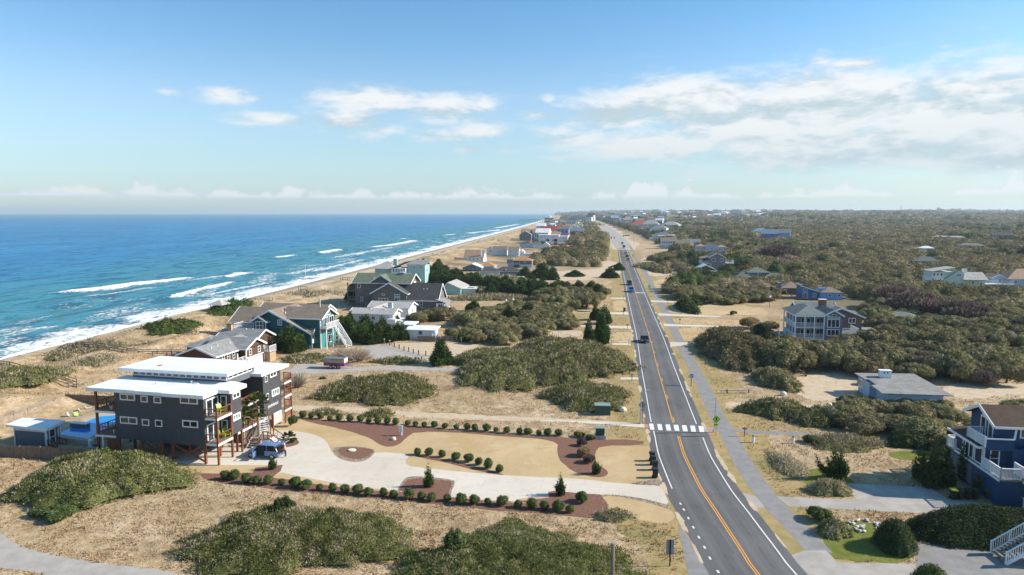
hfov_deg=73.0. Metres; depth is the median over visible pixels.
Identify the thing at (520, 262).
stilt house
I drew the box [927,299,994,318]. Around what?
garden shrub
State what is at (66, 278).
ocean water
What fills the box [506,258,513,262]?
grey house
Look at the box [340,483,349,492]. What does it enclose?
clipped bush
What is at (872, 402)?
live oak
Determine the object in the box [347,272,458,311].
weathered house
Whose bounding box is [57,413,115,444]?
swimming pool
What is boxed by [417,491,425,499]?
clipped bush
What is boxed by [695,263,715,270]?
white roof garage
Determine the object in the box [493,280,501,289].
pine
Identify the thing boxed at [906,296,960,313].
garden shrub
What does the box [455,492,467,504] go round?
clipped bush
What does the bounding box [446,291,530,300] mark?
dune shrub
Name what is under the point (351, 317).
cedar
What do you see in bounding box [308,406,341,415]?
dune shrub
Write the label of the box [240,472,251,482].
clipped bush
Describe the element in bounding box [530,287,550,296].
live oak
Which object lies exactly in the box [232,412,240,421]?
window
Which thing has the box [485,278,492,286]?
pine
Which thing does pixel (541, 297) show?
live oak
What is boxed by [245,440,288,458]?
hatchback
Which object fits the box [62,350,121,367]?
dune grass mound
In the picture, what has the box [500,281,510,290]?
pine
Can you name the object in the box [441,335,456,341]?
timber gate
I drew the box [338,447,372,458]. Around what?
mulch bed
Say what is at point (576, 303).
live oak
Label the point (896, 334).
live oak
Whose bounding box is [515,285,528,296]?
pine
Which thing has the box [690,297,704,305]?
round bush
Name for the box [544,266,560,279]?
pine
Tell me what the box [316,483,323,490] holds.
clipped bush
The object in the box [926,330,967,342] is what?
live oak
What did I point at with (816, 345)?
live oak
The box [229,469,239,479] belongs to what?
clipped bush
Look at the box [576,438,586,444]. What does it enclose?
garden shrub
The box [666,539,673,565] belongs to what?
roadside sign
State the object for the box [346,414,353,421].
clipped bush
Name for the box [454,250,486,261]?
brown roof house
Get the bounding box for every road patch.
[640,353,651,355]
[661,362,668,369]
[670,386,682,397]
[687,426,699,441]
[692,444,707,462]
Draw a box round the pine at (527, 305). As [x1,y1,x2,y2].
[517,301,534,312]
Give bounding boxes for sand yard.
[393,343,479,356]
[796,372,858,400]
[943,383,1023,398]
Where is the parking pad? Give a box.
[363,344,428,359]
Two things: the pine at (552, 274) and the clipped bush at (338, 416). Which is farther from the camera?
the pine at (552, 274)
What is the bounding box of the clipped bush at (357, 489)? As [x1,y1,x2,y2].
[352,483,363,494]
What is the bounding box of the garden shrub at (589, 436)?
[585,434,595,438]
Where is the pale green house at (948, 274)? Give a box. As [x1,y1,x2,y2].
[922,266,988,285]
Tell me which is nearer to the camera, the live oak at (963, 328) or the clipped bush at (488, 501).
the clipped bush at (488, 501)
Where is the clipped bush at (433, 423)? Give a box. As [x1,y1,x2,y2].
[430,421,437,427]
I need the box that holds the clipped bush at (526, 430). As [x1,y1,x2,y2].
[523,427,530,433]
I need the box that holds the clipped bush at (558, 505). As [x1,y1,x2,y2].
[551,499,565,511]
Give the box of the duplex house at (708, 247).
[694,243,725,251]
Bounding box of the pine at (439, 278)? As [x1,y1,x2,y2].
[434,273,445,282]
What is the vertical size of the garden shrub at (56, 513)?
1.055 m
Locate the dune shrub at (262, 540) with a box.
[163,502,427,574]
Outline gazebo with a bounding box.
[208,300,230,310]
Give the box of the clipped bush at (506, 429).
[503,426,509,432]
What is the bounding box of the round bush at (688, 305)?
[673,296,701,314]
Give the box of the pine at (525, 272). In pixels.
[516,266,535,278]
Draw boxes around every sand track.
[282,405,626,422]
[725,402,823,408]
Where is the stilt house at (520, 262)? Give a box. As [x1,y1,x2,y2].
[507,257,533,267]
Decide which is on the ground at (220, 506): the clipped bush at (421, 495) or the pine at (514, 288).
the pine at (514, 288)
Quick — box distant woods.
[529,209,1023,302]
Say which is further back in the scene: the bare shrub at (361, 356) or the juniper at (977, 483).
the bare shrub at (361, 356)
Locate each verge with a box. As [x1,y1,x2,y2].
[605,247,691,574]
[628,248,898,563]
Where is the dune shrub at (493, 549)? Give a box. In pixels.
[384,516,655,574]
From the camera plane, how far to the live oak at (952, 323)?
168.63 m
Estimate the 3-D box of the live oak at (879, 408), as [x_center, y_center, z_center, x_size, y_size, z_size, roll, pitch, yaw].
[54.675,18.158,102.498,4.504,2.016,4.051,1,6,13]
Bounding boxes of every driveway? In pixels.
[0,533,177,574]
[166,430,667,503]
[578,310,628,314]
[609,326,630,328]
[612,343,630,344]
[621,377,637,378]
[651,300,720,304]
[658,313,720,316]
[664,324,717,326]
[669,342,695,345]
[743,493,763,508]
[777,483,978,513]
[792,550,915,574]
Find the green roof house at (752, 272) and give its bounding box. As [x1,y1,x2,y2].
[733,267,781,278]
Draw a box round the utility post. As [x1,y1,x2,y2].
[610,541,614,574]
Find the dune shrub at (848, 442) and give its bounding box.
[801,432,891,452]
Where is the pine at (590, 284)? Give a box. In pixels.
[586,281,596,288]
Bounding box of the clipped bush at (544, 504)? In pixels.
[539,500,549,510]
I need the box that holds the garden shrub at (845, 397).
[835,394,856,401]
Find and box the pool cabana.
[6,418,66,447]
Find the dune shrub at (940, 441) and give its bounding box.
[927,434,947,456]
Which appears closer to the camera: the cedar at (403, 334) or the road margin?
the cedar at (403, 334)
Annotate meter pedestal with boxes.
[399,425,402,435]
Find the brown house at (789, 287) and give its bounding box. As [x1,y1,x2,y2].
[775,281,796,295]
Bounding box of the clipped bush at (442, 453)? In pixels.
[438,450,445,457]
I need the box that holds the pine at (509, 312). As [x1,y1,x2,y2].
[502,305,514,317]
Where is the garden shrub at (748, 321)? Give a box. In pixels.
[739,316,759,326]
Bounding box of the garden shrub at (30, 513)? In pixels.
[27,505,49,516]
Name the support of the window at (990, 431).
in the navy house at (996, 432)
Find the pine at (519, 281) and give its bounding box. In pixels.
[515,279,528,291]
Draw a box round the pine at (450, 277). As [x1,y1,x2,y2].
[443,273,454,285]
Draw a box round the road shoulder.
[678,524,708,574]
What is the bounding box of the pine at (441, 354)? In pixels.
[428,337,455,366]
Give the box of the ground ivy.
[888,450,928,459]
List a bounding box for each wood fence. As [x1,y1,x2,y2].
[0,396,65,423]
[0,445,113,460]
[65,393,113,404]
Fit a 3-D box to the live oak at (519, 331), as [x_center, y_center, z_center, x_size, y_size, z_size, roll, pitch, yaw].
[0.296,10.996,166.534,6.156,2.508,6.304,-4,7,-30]
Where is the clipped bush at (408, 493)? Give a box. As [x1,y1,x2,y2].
[403,488,414,498]
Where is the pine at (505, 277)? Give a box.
[501,275,509,280]
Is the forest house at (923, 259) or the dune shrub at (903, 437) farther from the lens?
the forest house at (923, 259)
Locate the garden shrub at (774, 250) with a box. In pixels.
[760,243,802,256]
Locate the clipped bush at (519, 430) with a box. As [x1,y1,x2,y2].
[516,427,522,433]
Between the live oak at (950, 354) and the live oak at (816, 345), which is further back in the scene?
the live oak at (816, 345)
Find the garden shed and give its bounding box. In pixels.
[403,321,440,339]
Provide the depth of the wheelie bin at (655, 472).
78.41 m
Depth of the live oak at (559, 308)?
197.98 m
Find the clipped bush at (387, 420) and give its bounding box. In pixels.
[384,417,390,423]
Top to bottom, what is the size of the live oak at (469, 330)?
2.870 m
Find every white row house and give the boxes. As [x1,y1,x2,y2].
[487,246,491,253]
[492,246,507,255]
[507,246,520,255]
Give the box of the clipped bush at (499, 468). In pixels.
[495,464,503,472]
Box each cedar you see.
[273,326,283,349]
[280,325,303,353]
[296,331,308,351]
[336,314,344,334]
[337,316,354,338]
[346,310,355,325]
[348,321,362,342]
[356,313,373,329]
[359,320,378,344]
[372,323,385,343]
[376,315,389,329]
[382,324,397,342]
[391,321,400,337]
[396,322,409,340]
[465,300,479,309]
[583,318,596,340]
[589,302,599,319]
[594,312,610,344]
[595,304,612,324]
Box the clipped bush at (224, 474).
[220,470,229,478]
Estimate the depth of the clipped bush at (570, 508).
69.27 m
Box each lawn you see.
[176,420,658,500]
[603,496,674,523]
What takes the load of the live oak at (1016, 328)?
on the ground at (220, 506)
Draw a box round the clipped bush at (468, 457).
[463,453,473,461]
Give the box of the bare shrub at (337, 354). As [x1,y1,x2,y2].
[330,348,360,357]
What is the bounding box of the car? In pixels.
[640,335,648,342]
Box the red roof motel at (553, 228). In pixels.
[540,226,556,231]
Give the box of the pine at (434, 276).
[429,270,438,282]
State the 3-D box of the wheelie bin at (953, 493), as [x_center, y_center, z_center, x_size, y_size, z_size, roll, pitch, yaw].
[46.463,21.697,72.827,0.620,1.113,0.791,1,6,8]
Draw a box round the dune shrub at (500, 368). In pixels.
[451,346,549,393]
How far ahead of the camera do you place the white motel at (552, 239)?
640.16 m
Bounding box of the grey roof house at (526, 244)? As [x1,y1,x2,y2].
[520,239,549,247]
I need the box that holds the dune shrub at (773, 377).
[748,366,804,392]
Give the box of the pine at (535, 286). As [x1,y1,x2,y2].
[527,284,538,296]
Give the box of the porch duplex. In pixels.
[658,237,694,248]
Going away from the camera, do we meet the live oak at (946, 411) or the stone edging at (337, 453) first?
the stone edging at (337, 453)
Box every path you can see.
[541,420,644,426]
[629,244,832,552]
[734,429,836,435]
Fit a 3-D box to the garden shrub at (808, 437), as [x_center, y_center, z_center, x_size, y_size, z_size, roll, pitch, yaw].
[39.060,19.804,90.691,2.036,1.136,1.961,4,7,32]
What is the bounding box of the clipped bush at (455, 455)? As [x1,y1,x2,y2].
[451,452,460,459]
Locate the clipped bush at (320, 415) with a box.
[317,412,323,418]
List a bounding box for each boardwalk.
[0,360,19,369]
[24,365,87,387]
[59,342,185,356]
[150,327,196,334]
[242,297,272,300]
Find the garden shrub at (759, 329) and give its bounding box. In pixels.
[753,324,765,334]
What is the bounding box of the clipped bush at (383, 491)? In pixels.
[379,487,387,495]
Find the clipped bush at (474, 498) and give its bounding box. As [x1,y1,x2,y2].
[469,494,479,504]
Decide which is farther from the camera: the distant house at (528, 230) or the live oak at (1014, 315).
the distant house at (528, 230)
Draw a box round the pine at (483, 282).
[480,278,487,286]
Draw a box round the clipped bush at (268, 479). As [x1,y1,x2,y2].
[262,475,273,483]
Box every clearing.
[535,264,620,280]
[548,328,582,338]
[573,312,589,321]
[600,261,617,266]
[612,332,632,342]
[613,300,626,310]
[646,269,676,275]
[653,279,666,287]
[667,305,768,314]
[673,318,738,324]
[679,328,704,340]
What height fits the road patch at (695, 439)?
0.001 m
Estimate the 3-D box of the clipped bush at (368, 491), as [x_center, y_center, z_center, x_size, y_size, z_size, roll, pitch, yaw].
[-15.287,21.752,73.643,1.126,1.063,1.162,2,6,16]
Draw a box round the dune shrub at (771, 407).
[732,395,803,420]
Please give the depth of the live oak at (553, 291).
232.57 m
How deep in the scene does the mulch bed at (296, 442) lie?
90.35 m
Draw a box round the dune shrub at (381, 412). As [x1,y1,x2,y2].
[362,407,395,417]
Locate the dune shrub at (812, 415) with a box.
[780,404,847,428]
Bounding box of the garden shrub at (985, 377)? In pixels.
[968,368,997,385]
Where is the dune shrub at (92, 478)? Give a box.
[0,446,200,511]
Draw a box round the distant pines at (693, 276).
[539,208,1023,286]
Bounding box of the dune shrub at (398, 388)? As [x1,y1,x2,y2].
[304,371,439,406]
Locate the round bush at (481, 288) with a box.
[475,285,486,294]
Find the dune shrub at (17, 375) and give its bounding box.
[0,364,76,388]
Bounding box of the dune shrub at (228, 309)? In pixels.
[207,298,254,315]
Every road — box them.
[287,364,457,373]
[595,220,628,249]
[618,250,807,574]
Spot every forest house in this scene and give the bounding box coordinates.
[631,220,644,224]
[642,220,658,227]
[650,225,668,230]
[661,221,680,225]
[751,228,764,232]
[761,229,777,237]
[778,229,790,237]
[892,311,916,316]
[912,257,937,262]
[917,246,933,249]
[933,236,965,237]
[957,243,984,246]
[990,232,1012,237]
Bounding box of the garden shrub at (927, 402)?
[912,399,943,406]
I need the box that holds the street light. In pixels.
[639,390,648,423]
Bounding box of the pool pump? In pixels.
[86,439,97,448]
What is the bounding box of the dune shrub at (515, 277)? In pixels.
[481,273,527,283]
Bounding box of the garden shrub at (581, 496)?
[575,491,587,503]
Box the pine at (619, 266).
[613,262,625,270]
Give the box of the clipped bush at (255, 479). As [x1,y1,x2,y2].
[250,475,261,483]
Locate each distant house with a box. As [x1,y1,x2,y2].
[520,229,535,239]
[535,228,550,238]
[536,223,546,227]
[557,226,569,233]
[566,220,575,224]
[570,228,583,232]
[586,215,592,220]
[609,216,619,220]
[621,218,630,222]
[638,216,646,219]
[655,218,663,222]
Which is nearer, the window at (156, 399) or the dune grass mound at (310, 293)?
the window at (156, 399)
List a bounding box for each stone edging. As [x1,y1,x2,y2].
[333,446,374,460]
[398,476,454,493]
[609,495,670,508]
[631,479,662,484]
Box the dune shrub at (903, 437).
[886,426,931,450]
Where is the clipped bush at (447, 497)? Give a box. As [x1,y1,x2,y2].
[443,493,450,500]
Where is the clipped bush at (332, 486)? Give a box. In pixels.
[328,482,336,491]
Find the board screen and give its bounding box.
[418,336,434,341]
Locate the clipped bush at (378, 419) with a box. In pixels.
[374,416,381,422]
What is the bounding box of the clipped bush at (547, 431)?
[543,428,551,435]
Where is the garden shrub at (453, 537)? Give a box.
[444,526,467,550]
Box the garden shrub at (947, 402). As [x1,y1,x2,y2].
[935,399,954,407]
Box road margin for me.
[597,220,639,249]
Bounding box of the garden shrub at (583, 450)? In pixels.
[576,445,589,455]
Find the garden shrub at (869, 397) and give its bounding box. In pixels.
[861,395,876,399]
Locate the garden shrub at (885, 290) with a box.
[870,284,926,298]
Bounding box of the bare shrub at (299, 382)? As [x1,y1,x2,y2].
[281,371,311,387]
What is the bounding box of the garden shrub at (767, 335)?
[759,331,775,339]
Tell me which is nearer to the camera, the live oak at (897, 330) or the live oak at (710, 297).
the live oak at (897, 330)
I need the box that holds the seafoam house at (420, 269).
[370,259,430,282]
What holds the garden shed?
on the ground at (220, 506)
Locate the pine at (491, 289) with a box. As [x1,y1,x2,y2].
[484,283,500,293]
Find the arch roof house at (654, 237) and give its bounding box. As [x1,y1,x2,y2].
[649,231,674,240]
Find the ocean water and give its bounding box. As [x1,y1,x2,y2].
[0,214,552,359]
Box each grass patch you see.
[803,468,853,496]
[823,520,914,562]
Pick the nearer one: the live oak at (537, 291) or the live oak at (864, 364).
the live oak at (864, 364)
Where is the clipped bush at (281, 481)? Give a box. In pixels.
[277,478,284,485]
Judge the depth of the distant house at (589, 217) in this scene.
2195.13 m
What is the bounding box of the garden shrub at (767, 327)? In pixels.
[749,321,771,332]
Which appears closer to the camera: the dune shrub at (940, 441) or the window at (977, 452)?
the window at (977, 452)
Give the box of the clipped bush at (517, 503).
[514,500,521,507]
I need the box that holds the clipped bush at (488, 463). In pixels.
[483,457,492,468]
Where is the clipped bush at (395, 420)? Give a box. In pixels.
[392,417,398,424]
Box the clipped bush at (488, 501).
[484,497,491,504]
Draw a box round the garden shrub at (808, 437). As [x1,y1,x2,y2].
[802,434,817,442]
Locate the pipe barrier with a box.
[720,389,751,392]
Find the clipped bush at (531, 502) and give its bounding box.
[526,497,536,508]
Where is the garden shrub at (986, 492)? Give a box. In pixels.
[982,489,990,496]
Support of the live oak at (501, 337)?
on the ground at (220, 506)
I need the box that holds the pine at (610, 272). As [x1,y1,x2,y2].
[599,267,619,277]
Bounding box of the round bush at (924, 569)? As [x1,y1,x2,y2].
[909,563,946,574]
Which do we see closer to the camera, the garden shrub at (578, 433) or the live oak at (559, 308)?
the garden shrub at (578, 433)
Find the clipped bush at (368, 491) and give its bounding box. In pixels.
[363,487,373,495]
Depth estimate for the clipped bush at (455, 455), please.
83.94 m
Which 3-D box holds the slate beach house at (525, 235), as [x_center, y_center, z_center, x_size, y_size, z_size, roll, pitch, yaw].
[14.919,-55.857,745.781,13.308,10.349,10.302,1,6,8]
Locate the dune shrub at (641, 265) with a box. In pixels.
[632,261,661,269]
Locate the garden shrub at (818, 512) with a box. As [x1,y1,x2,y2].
[805,506,834,520]
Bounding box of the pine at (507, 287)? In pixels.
[501,282,514,293]
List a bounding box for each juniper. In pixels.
[268,455,276,469]
[422,466,434,487]
[553,472,566,495]
[592,458,602,473]
[813,442,849,480]
[911,443,927,479]
[914,439,943,488]
[935,448,958,487]
[941,445,949,461]
[957,443,971,481]
[971,454,993,491]
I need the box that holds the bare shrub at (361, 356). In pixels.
[339,345,374,361]
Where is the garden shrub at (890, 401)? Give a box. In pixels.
[884,399,897,404]
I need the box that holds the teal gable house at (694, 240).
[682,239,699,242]
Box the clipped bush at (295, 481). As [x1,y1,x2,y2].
[290,476,301,487]
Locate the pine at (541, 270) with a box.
[532,262,549,277]
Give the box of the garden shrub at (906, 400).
[895,398,913,403]
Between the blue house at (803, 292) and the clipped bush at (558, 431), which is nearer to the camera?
the clipped bush at (558, 431)
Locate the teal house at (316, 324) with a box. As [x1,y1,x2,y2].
[228,299,351,348]
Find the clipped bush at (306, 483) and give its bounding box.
[301,479,311,489]
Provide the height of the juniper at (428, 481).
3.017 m
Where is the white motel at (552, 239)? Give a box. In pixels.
[539,234,567,244]
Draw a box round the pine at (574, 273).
[564,270,585,276]
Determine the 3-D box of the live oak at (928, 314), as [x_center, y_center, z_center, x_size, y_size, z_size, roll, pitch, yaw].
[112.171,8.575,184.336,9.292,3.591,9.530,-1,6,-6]
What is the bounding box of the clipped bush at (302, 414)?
[299,411,306,417]
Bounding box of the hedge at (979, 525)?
[905,503,1023,552]
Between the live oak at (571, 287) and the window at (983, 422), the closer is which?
the window at (983, 422)
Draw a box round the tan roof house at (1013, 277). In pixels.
[984,269,1023,286]
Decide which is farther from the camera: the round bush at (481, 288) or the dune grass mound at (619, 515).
the round bush at (481, 288)
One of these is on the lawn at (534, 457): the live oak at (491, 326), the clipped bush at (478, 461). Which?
the clipped bush at (478, 461)
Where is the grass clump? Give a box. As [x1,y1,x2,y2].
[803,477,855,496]
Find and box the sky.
[0,0,1023,213]
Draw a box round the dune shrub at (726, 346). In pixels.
[691,325,807,376]
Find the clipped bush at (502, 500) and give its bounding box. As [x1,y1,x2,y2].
[496,495,508,505]
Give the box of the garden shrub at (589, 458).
[583,453,595,462]
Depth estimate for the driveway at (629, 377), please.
126.14 m
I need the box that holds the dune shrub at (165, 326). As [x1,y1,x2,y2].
[133,317,203,335]
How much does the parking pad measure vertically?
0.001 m
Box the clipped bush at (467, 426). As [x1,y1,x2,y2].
[464,423,470,429]
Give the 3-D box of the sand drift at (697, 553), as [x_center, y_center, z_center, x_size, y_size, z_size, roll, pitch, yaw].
[16.425,23.482,61.638,0.287,0.001,4.427,0,6,1]
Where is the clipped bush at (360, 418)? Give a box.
[356,415,363,421]
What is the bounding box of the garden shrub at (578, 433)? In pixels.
[573,431,585,436]
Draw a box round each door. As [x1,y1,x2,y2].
[48,428,55,443]
[205,395,218,415]
[206,421,219,440]
[220,395,226,411]
[221,420,227,435]
[248,354,262,361]
[328,334,331,342]
[989,450,999,466]
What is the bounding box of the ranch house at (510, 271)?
[479,267,520,275]
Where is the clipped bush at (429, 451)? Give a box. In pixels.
[424,447,433,455]
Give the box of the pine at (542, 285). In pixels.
[537,282,546,288]
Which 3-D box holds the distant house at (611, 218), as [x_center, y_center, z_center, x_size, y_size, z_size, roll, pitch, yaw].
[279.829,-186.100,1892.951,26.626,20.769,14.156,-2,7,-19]
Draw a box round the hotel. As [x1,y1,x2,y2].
[570,216,585,220]
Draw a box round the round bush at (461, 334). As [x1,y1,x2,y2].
[454,330,470,342]
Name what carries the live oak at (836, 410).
on the ground at (220, 506)
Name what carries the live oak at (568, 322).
on the ground at (220, 506)
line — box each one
[616,242,651,421]
[617,238,672,421]
[623,243,696,423]
[653,431,671,487]
[677,436,756,574]
[679,436,759,574]
[702,437,796,574]
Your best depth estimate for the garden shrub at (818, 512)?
67.33 m
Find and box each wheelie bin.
[650,455,655,464]
[651,460,657,467]
[652,467,658,477]
[948,487,957,498]
[956,487,964,498]
[964,487,972,498]
[971,487,979,498]
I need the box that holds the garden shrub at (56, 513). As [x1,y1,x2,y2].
[35,502,78,522]
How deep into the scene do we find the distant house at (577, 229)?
774.56 m
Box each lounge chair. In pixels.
[215,403,224,413]
[222,427,230,437]
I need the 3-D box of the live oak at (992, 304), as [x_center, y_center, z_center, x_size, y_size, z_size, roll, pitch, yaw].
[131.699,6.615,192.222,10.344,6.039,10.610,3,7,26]
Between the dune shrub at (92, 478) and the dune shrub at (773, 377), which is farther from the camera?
the dune shrub at (773, 377)
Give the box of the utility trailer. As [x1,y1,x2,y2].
[323,356,352,368]
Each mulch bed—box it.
[201,465,607,517]
[285,438,298,446]
[302,419,643,476]
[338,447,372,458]
[418,456,502,474]
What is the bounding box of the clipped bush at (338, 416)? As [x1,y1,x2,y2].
[335,413,343,419]
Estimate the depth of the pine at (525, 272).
308.45 m
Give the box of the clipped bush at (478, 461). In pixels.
[474,457,482,464]
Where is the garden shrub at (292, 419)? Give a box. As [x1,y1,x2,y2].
[288,415,297,425]
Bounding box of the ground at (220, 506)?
[0,214,1023,574]
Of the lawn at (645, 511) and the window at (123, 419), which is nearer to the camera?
the lawn at (645, 511)
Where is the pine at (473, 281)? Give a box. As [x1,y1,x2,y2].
[466,276,479,285]
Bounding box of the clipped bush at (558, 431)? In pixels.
[554,428,562,435]
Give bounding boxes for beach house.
[85,356,292,464]
[519,231,531,240]
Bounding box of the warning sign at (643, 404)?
[638,401,645,416]
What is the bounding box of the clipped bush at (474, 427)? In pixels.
[471,424,478,430]
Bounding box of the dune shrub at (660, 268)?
[642,263,674,273]
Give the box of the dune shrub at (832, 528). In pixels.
[815,516,855,541]
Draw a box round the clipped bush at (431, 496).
[427,492,435,501]
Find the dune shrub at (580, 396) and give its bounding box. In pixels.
[534,381,632,413]
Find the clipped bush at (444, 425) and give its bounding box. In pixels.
[441,423,448,428]
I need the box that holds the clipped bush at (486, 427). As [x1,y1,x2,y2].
[482,423,490,430]
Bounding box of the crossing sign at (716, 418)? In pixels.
[713,415,719,435]
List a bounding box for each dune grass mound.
[40,337,128,360]
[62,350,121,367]
[126,340,155,345]
[273,289,345,297]
[279,351,330,363]
[366,355,425,364]
[593,506,639,522]
[765,447,812,480]
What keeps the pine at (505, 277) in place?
on the ground at (220, 506)
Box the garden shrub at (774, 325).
[763,320,779,329]
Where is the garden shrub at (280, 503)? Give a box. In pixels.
[270,495,296,513]
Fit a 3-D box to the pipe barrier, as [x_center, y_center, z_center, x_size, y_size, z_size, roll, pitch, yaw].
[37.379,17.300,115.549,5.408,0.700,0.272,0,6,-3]
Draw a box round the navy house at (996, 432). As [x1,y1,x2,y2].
[946,404,1023,507]
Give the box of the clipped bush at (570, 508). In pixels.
[565,504,574,512]
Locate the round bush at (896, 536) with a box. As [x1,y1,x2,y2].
[869,515,920,557]
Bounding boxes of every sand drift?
[660,482,667,494]
[675,512,683,525]
[681,523,687,531]
[691,542,702,563]
[716,455,725,464]
[727,472,736,482]
[746,498,757,511]
[774,532,787,548]
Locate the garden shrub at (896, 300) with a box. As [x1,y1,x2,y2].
[884,289,946,309]
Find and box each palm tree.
[242,391,270,441]
[242,402,254,446]
[281,430,296,443]
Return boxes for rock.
[619,407,626,411]
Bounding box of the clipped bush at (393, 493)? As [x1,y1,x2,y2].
[388,489,397,498]
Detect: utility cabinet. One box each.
[594,402,610,415]
[594,426,605,439]
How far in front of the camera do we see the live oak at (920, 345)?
137.73 m
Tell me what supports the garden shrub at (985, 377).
on the ground at (220, 506)
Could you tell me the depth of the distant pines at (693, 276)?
597.52 m
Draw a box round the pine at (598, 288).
[592,283,606,295]
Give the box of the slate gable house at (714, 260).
[699,251,733,269]
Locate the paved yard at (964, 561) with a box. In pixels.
[915,544,1023,574]
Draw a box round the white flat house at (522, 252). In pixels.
[520,249,531,255]
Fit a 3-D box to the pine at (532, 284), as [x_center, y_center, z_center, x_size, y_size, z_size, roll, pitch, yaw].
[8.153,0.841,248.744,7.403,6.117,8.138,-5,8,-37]
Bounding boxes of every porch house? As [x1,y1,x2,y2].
[777,299,875,339]
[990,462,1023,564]
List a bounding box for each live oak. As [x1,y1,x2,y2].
[404,312,427,324]
[417,309,437,320]
[431,305,457,319]
[443,326,466,337]
[449,311,476,325]
[461,327,482,334]
[464,321,487,329]
[465,332,487,342]
[471,306,495,311]
[471,318,493,323]
[474,309,497,316]
[481,322,509,332]
[483,313,507,320]
[484,327,514,338]
[490,331,521,343]
[495,306,512,310]
[495,320,517,327]
[506,300,524,305]
[506,316,521,321]
[509,328,526,337]
[510,305,521,311]
[512,323,535,330]
[514,309,540,319]
[516,317,533,324]
[525,326,547,336]
[529,293,547,302]
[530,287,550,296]
[530,302,542,305]
[530,307,545,311]
[533,317,556,322]
[533,320,556,329]
[538,310,556,318]
[539,306,553,310]
[542,302,564,306]
[544,288,565,293]
[548,295,571,305]
[550,292,573,299]
[551,285,568,290]
[551,305,571,312]
[554,311,572,317]
[554,318,581,327]
[556,316,578,320]
[560,304,574,311]
[564,289,578,293]
[565,285,579,288]
[569,299,581,308]
[573,287,593,292]
[574,292,600,307]
[591,292,606,300]
[602,288,611,294]
[661,286,671,291]
[667,285,689,292]
[669,288,687,297]
[671,291,690,298]
[685,289,702,297]
[689,286,702,290]
[699,292,721,303]
[705,286,722,291]
[717,293,729,297]
[718,297,738,303]
[722,287,745,294]
[725,284,742,288]
[725,293,745,302]
[731,294,747,303]
[743,287,757,291]
[746,290,764,294]
[746,295,756,301]
[749,292,772,301]
[761,341,803,368]
[762,338,803,347]
[764,286,781,292]
[764,291,781,300]
[772,334,809,349]
[774,348,817,367]
[806,339,840,351]
[813,352,842,367]
[815,346,862,370]
[823,403,864,418]
[825,336,864,343]
[827,339,843,344]
[828,333,862,340]
[832,343,862,351]
[835,399,876,412]
[835,413,886,435]
[841,356,888,373]
[852,341,894,354]
[852,397,887,406]
[854,328,897,342]
[856,302,884,311]
[857,307,898,320]
[862,352,894,369]
[863,315,889,327]
[863,411,892,419]
[864,297,884,304]
[867,339,894,345]
[871,404,885,413]
[873,324,908,328]
[875,325,897,331]
[875,414,908,431]
[877,315,904,324]
[878,305,894,310]
[882,349,909,365]
[882,402,936,417]
[888,331,907,340]
[889,345,918,353]
[891,327,922,332]
[891,339,906,345]
[892,362,936,377]
[895,308,923,314]
[896,326,916,328]
[896,416,946,438]
[898,315,933,326]
[898,328,929,341]
[898,339,934,351]
[905,315,935,326]
[905,350,934,364]
[915,323,951,331]
[918,351,948,375]
[919,312,941,315]
[925,404,965,420]
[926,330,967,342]
[927,340,962,351]
[929,315,965,325]
[929,327,970,336]
[934,348,977,375]
[937,359,981,381]
[939,418,963,431]
[947,291,971,297]
[948,295,973,299]
[949,320,971,326]
[953,321,984,328]
[953,326,970,330]
[953,340,986,347]
[961,417,970,425]
[963,342,1012,351]
[964,345,1015,362]
[965,316,1010,326]
[966,333,991,342]
[969,323,1009,333]
[970,330,992,335]
[972,297,1005,305]
[973,360,1002,379]
[977,296,1007,300]
[979,301,1006,309]
[981,311,1007,318]
[984,330,1023,347]
[985,341,1013,348]
[988,359,1023,383]
[992,307,1016,313]
[996,298,1008,302]
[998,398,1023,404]
[1000,302,1016,306]
[1001,346,1023,353]
[1002,318,1019,324]
[1002,324,1023,333]
[1004,312,1023,318]
[1004,351,1023,367]
[1007,307,1023,312]
[1010,315,1023,324]
[1013,304,1023,309]
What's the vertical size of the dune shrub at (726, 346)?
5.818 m
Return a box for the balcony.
[344,283,354,300]
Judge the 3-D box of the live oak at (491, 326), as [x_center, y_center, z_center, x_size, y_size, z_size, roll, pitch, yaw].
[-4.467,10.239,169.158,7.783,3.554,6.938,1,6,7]
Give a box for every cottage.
[175,323,276,361]
[350,301,417,325]
[444,279,479,294]
[460,263,482,270]
[483,262,496,268]
[854,369,953,401]
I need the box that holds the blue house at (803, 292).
[794,282,847,299]
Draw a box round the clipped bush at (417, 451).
[414,448,421,454]
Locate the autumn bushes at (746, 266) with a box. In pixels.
[549,210,1023,294]
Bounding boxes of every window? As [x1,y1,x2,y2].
[119,393,134,400]
[120,416,137,424]
[140,395,147,402]
[142,419,149,425]
[153,396,160,403]
[155,420,162,426]
[180,398,197,404]
[182,420,198,427]
[232,391,239,399]
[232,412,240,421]
[255,321,262,328]
[270,371,276,377]
[271,387,279,396]
[322,316,327,327]
[329,315,333,321]
[806,318,810,324]
[827,319,839,327]
[827,329,839,335]
[848,318,855,323]
[858,378,863,387]
[956,435,963,451]
[964,441,974,459]
[974,447,984,464]
[980,414,986,435]
[987,422,993,437]
[1019,430,1023,438]
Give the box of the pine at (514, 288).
[509,284,519,293]
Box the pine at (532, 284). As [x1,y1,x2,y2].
[528,282,538,291]
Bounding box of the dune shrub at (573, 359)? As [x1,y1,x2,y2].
[513,333,646,387]

